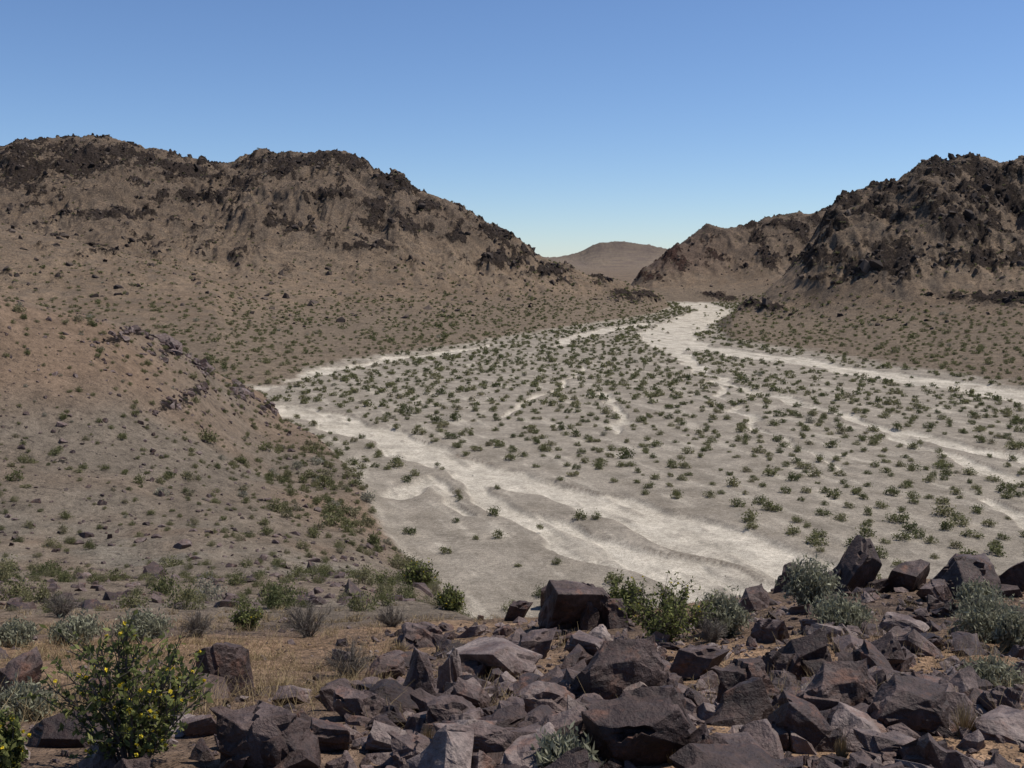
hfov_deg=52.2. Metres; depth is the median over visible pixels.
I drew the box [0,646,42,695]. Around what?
boulder
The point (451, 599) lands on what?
creosote bush
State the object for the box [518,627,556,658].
boulder
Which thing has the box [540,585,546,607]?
boulder
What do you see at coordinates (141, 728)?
creosote bush
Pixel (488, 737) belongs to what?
boulder
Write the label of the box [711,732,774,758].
boulder
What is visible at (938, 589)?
boulder
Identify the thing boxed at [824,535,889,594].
boulder
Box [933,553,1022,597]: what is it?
boulder
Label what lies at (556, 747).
sagebrush
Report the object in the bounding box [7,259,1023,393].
apron shrubs
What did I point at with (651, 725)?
boulder
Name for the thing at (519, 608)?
boulder
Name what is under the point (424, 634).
boulder
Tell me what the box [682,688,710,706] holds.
boulder
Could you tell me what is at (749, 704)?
rock pile
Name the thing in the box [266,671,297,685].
grass tuft
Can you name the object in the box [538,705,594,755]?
boulder
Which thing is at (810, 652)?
boulder
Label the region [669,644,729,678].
boulder
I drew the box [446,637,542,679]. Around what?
boulder
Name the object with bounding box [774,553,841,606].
sagebrush
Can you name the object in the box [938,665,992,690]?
boulder
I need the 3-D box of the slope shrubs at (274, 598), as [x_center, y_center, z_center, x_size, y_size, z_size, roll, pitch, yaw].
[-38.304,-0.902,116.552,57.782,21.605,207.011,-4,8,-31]
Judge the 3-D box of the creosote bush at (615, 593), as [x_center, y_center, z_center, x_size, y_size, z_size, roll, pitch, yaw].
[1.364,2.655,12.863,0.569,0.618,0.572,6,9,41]
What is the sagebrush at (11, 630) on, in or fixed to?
on the desert terrain at (694, 531)
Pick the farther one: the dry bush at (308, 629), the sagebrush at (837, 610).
the dry bush at (308, 629)
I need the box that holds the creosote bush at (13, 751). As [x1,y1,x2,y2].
[0,707,31,767]
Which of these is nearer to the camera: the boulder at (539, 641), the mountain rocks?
the boulder at (539, 641)
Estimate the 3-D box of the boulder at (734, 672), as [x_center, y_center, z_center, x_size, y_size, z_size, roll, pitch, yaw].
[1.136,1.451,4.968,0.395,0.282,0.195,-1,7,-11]
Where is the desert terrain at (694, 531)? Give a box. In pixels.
[0,133,1023,767]
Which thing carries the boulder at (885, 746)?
on the desert terrain at (694, 531)
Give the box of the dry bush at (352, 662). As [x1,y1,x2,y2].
[316,627,378,678]
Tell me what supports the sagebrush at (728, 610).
on the desert terrain at (694, 531)
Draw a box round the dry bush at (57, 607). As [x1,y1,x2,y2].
[39,587,84,616]
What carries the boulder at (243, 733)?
on the desert terrain at (694, 531)
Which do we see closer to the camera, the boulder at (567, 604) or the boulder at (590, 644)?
the boulder at (590, 644)
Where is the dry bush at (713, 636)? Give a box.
[694,614,728,642]
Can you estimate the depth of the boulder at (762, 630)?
9.34 m
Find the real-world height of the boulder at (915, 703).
0.268 m
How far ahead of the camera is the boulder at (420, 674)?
4.97 m
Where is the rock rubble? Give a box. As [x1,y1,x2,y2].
[11,582,1023,767]
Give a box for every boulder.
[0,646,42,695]
[182,714,216,737]
[195,642,254,696]
[209,700,320,767]
[272,685,310,705]
[309,717,352,751]
[333,685,390,719]
[365,654,405,678]
[365,720,406,751]
[387,731,431,767]
[395,621,454,649]
[403,647,435,693]
[420,694,486,734]
[433,720,515,753]
[437,646,461,692]
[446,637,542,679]
[451,677,490,708]
[504,600,532,620]
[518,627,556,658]
[519,681,575,712]
[538,580,601,630]
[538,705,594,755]
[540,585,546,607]
[558,634,678,699]
[563,659,586,673]
[564,630,604,655]
[579,685,713,767]
[582,582,610,627]
[605,598,629,628]
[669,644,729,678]
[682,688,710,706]
[710,658,780,703]
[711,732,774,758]
[739,583,769,611]
[750,617,789,642]
[762,628,831,680]
[767,690,842,752]
[773,562,797,593]
[796,658,876,709]
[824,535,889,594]
[851,631,913,671]
[852,728,915,762]
[867,673,949,731]
[888,559,929,592]
[916,579,952,601]
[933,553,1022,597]
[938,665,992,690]
[977,685,1021,710]
[999,561,1023,590]
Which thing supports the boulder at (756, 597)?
on the desert terrain at (694, 531)
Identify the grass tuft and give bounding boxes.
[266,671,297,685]
[310,679,329,696]
[387,640,409,651]
[421,723,433,738]
[666,749,674,763]
[833,731,849,757]
[946,700,981,736]
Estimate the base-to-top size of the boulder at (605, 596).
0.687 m
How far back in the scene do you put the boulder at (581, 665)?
7.25 m
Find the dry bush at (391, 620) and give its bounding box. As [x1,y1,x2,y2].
[375,604,409,626]
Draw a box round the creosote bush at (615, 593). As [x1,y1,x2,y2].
[605,576,645,619]
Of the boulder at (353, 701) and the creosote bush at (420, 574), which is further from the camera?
the creosote bush at (420, 574)
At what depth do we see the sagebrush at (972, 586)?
11.33 m
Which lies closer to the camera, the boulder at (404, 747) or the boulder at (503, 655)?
the boulder at (404, 747)
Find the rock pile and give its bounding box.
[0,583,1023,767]
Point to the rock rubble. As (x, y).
(201, 750)
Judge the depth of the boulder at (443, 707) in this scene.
3.99 m
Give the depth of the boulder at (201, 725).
4.01 m
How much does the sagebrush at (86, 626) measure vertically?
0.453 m
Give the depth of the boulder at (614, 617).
11.81 m
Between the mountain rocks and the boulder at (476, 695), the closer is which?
the boulder at (476, 695)
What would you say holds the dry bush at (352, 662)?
on the desert terrain at (694, 531)
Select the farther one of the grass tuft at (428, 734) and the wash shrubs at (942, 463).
the wash shrubs at (942, 463)
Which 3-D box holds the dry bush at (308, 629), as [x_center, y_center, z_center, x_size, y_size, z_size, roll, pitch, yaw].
[-2.657,2.961,13.366,0.833,0.642,0.904,6,9,42]
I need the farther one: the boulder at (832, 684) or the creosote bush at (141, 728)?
the boulder at (832, 684)
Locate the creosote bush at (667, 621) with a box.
[615,570,719,642]
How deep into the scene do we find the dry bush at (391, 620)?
14.56 m
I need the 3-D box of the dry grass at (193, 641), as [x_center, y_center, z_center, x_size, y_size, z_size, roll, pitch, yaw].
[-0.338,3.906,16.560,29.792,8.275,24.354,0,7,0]
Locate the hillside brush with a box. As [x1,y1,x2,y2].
[0,135,1023,286]
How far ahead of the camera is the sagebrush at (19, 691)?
4.50 m
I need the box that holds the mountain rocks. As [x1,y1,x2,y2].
[0,133,1023,328]
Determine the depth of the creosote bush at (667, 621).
9.95 m
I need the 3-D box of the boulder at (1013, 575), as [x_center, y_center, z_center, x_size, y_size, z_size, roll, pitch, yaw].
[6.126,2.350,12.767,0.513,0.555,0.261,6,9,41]
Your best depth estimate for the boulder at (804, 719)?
3.73 m
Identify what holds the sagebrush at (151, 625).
on the desert terrain at (694, 531)
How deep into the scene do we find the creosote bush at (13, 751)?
3.29 m
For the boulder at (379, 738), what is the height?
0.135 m
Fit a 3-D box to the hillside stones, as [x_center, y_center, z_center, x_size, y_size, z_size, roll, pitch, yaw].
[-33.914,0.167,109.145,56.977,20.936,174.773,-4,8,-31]
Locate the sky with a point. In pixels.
(568, 126)
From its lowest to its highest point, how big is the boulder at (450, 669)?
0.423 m
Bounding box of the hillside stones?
[0,300,458,609]
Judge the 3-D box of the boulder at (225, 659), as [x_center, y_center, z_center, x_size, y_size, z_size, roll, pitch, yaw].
[-1.630,1.666,6.011,0.345,0.406,0.164,-5,9,-38]
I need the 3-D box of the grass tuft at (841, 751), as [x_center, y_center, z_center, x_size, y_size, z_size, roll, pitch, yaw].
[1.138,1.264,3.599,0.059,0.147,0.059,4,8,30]
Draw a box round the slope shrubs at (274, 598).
[0,294,675,618]
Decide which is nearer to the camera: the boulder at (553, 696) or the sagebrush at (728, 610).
the boulder at (553, 696)
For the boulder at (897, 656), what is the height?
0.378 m
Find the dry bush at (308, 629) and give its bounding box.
[264,594,337,637]
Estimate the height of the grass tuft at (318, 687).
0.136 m
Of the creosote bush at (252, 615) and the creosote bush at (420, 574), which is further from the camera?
the creosote bush at (420, 574)
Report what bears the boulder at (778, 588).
on the desert terrain at (694, 531)
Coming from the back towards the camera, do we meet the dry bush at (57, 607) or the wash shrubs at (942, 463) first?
the wash shrubs at (942, 463)
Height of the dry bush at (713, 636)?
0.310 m
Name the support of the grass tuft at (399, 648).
on the desert terrain at (694, 531)
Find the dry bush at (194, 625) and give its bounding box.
[177,605,219,636]
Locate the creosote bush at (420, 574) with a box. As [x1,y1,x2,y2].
[396,558,438,585]
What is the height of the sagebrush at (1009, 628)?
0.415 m
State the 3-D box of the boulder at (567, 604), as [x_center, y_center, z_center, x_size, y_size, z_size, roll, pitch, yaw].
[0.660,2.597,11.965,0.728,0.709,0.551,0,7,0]
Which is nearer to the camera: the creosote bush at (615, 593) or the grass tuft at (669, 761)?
the grass tuft at (669, 761)
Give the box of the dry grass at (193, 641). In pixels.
[0,575,1023,727]
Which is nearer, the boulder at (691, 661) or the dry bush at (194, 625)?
the boulder at (691, 661)
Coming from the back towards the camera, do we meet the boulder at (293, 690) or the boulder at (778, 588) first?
the boulder at (778, 588)
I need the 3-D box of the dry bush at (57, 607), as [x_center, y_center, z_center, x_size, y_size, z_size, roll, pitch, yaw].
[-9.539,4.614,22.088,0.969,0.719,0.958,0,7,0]
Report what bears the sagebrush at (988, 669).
on the desert terrain at (694, 531)
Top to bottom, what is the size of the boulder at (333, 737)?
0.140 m
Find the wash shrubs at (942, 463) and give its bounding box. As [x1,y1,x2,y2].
[268,301,1023,611]
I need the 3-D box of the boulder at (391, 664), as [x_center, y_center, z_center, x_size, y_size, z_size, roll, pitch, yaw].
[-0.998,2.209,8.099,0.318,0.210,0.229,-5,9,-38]
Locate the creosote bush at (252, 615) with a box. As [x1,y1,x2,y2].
[227,600,271,630]
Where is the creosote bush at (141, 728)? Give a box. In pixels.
[19,609,217,763]
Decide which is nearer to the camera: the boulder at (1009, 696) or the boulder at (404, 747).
the boulder at (404, 747)
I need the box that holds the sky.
[0,0,1023,256]
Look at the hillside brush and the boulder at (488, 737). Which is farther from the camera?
the hillside brush
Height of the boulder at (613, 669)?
0.432 m
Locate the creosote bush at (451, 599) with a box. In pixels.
[433,582,466,611]
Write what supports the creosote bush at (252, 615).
on the desert terrain at (694, 531)
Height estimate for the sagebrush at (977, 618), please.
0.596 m
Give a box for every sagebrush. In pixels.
[0,612,42,647]
[0,673,61,721]
[47,607,108,645]
[105,596,178,642]
[531,719,603,767]
[692,585,755,638]
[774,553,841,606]
[804,584,879,629]
[938,584,1023,643]
[949,575,1003,608]
[957,646,1023,688]
[988,605,1023,651]
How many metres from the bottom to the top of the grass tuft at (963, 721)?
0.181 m
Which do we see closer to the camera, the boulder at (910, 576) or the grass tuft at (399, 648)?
the grass tuft at (399, 648)

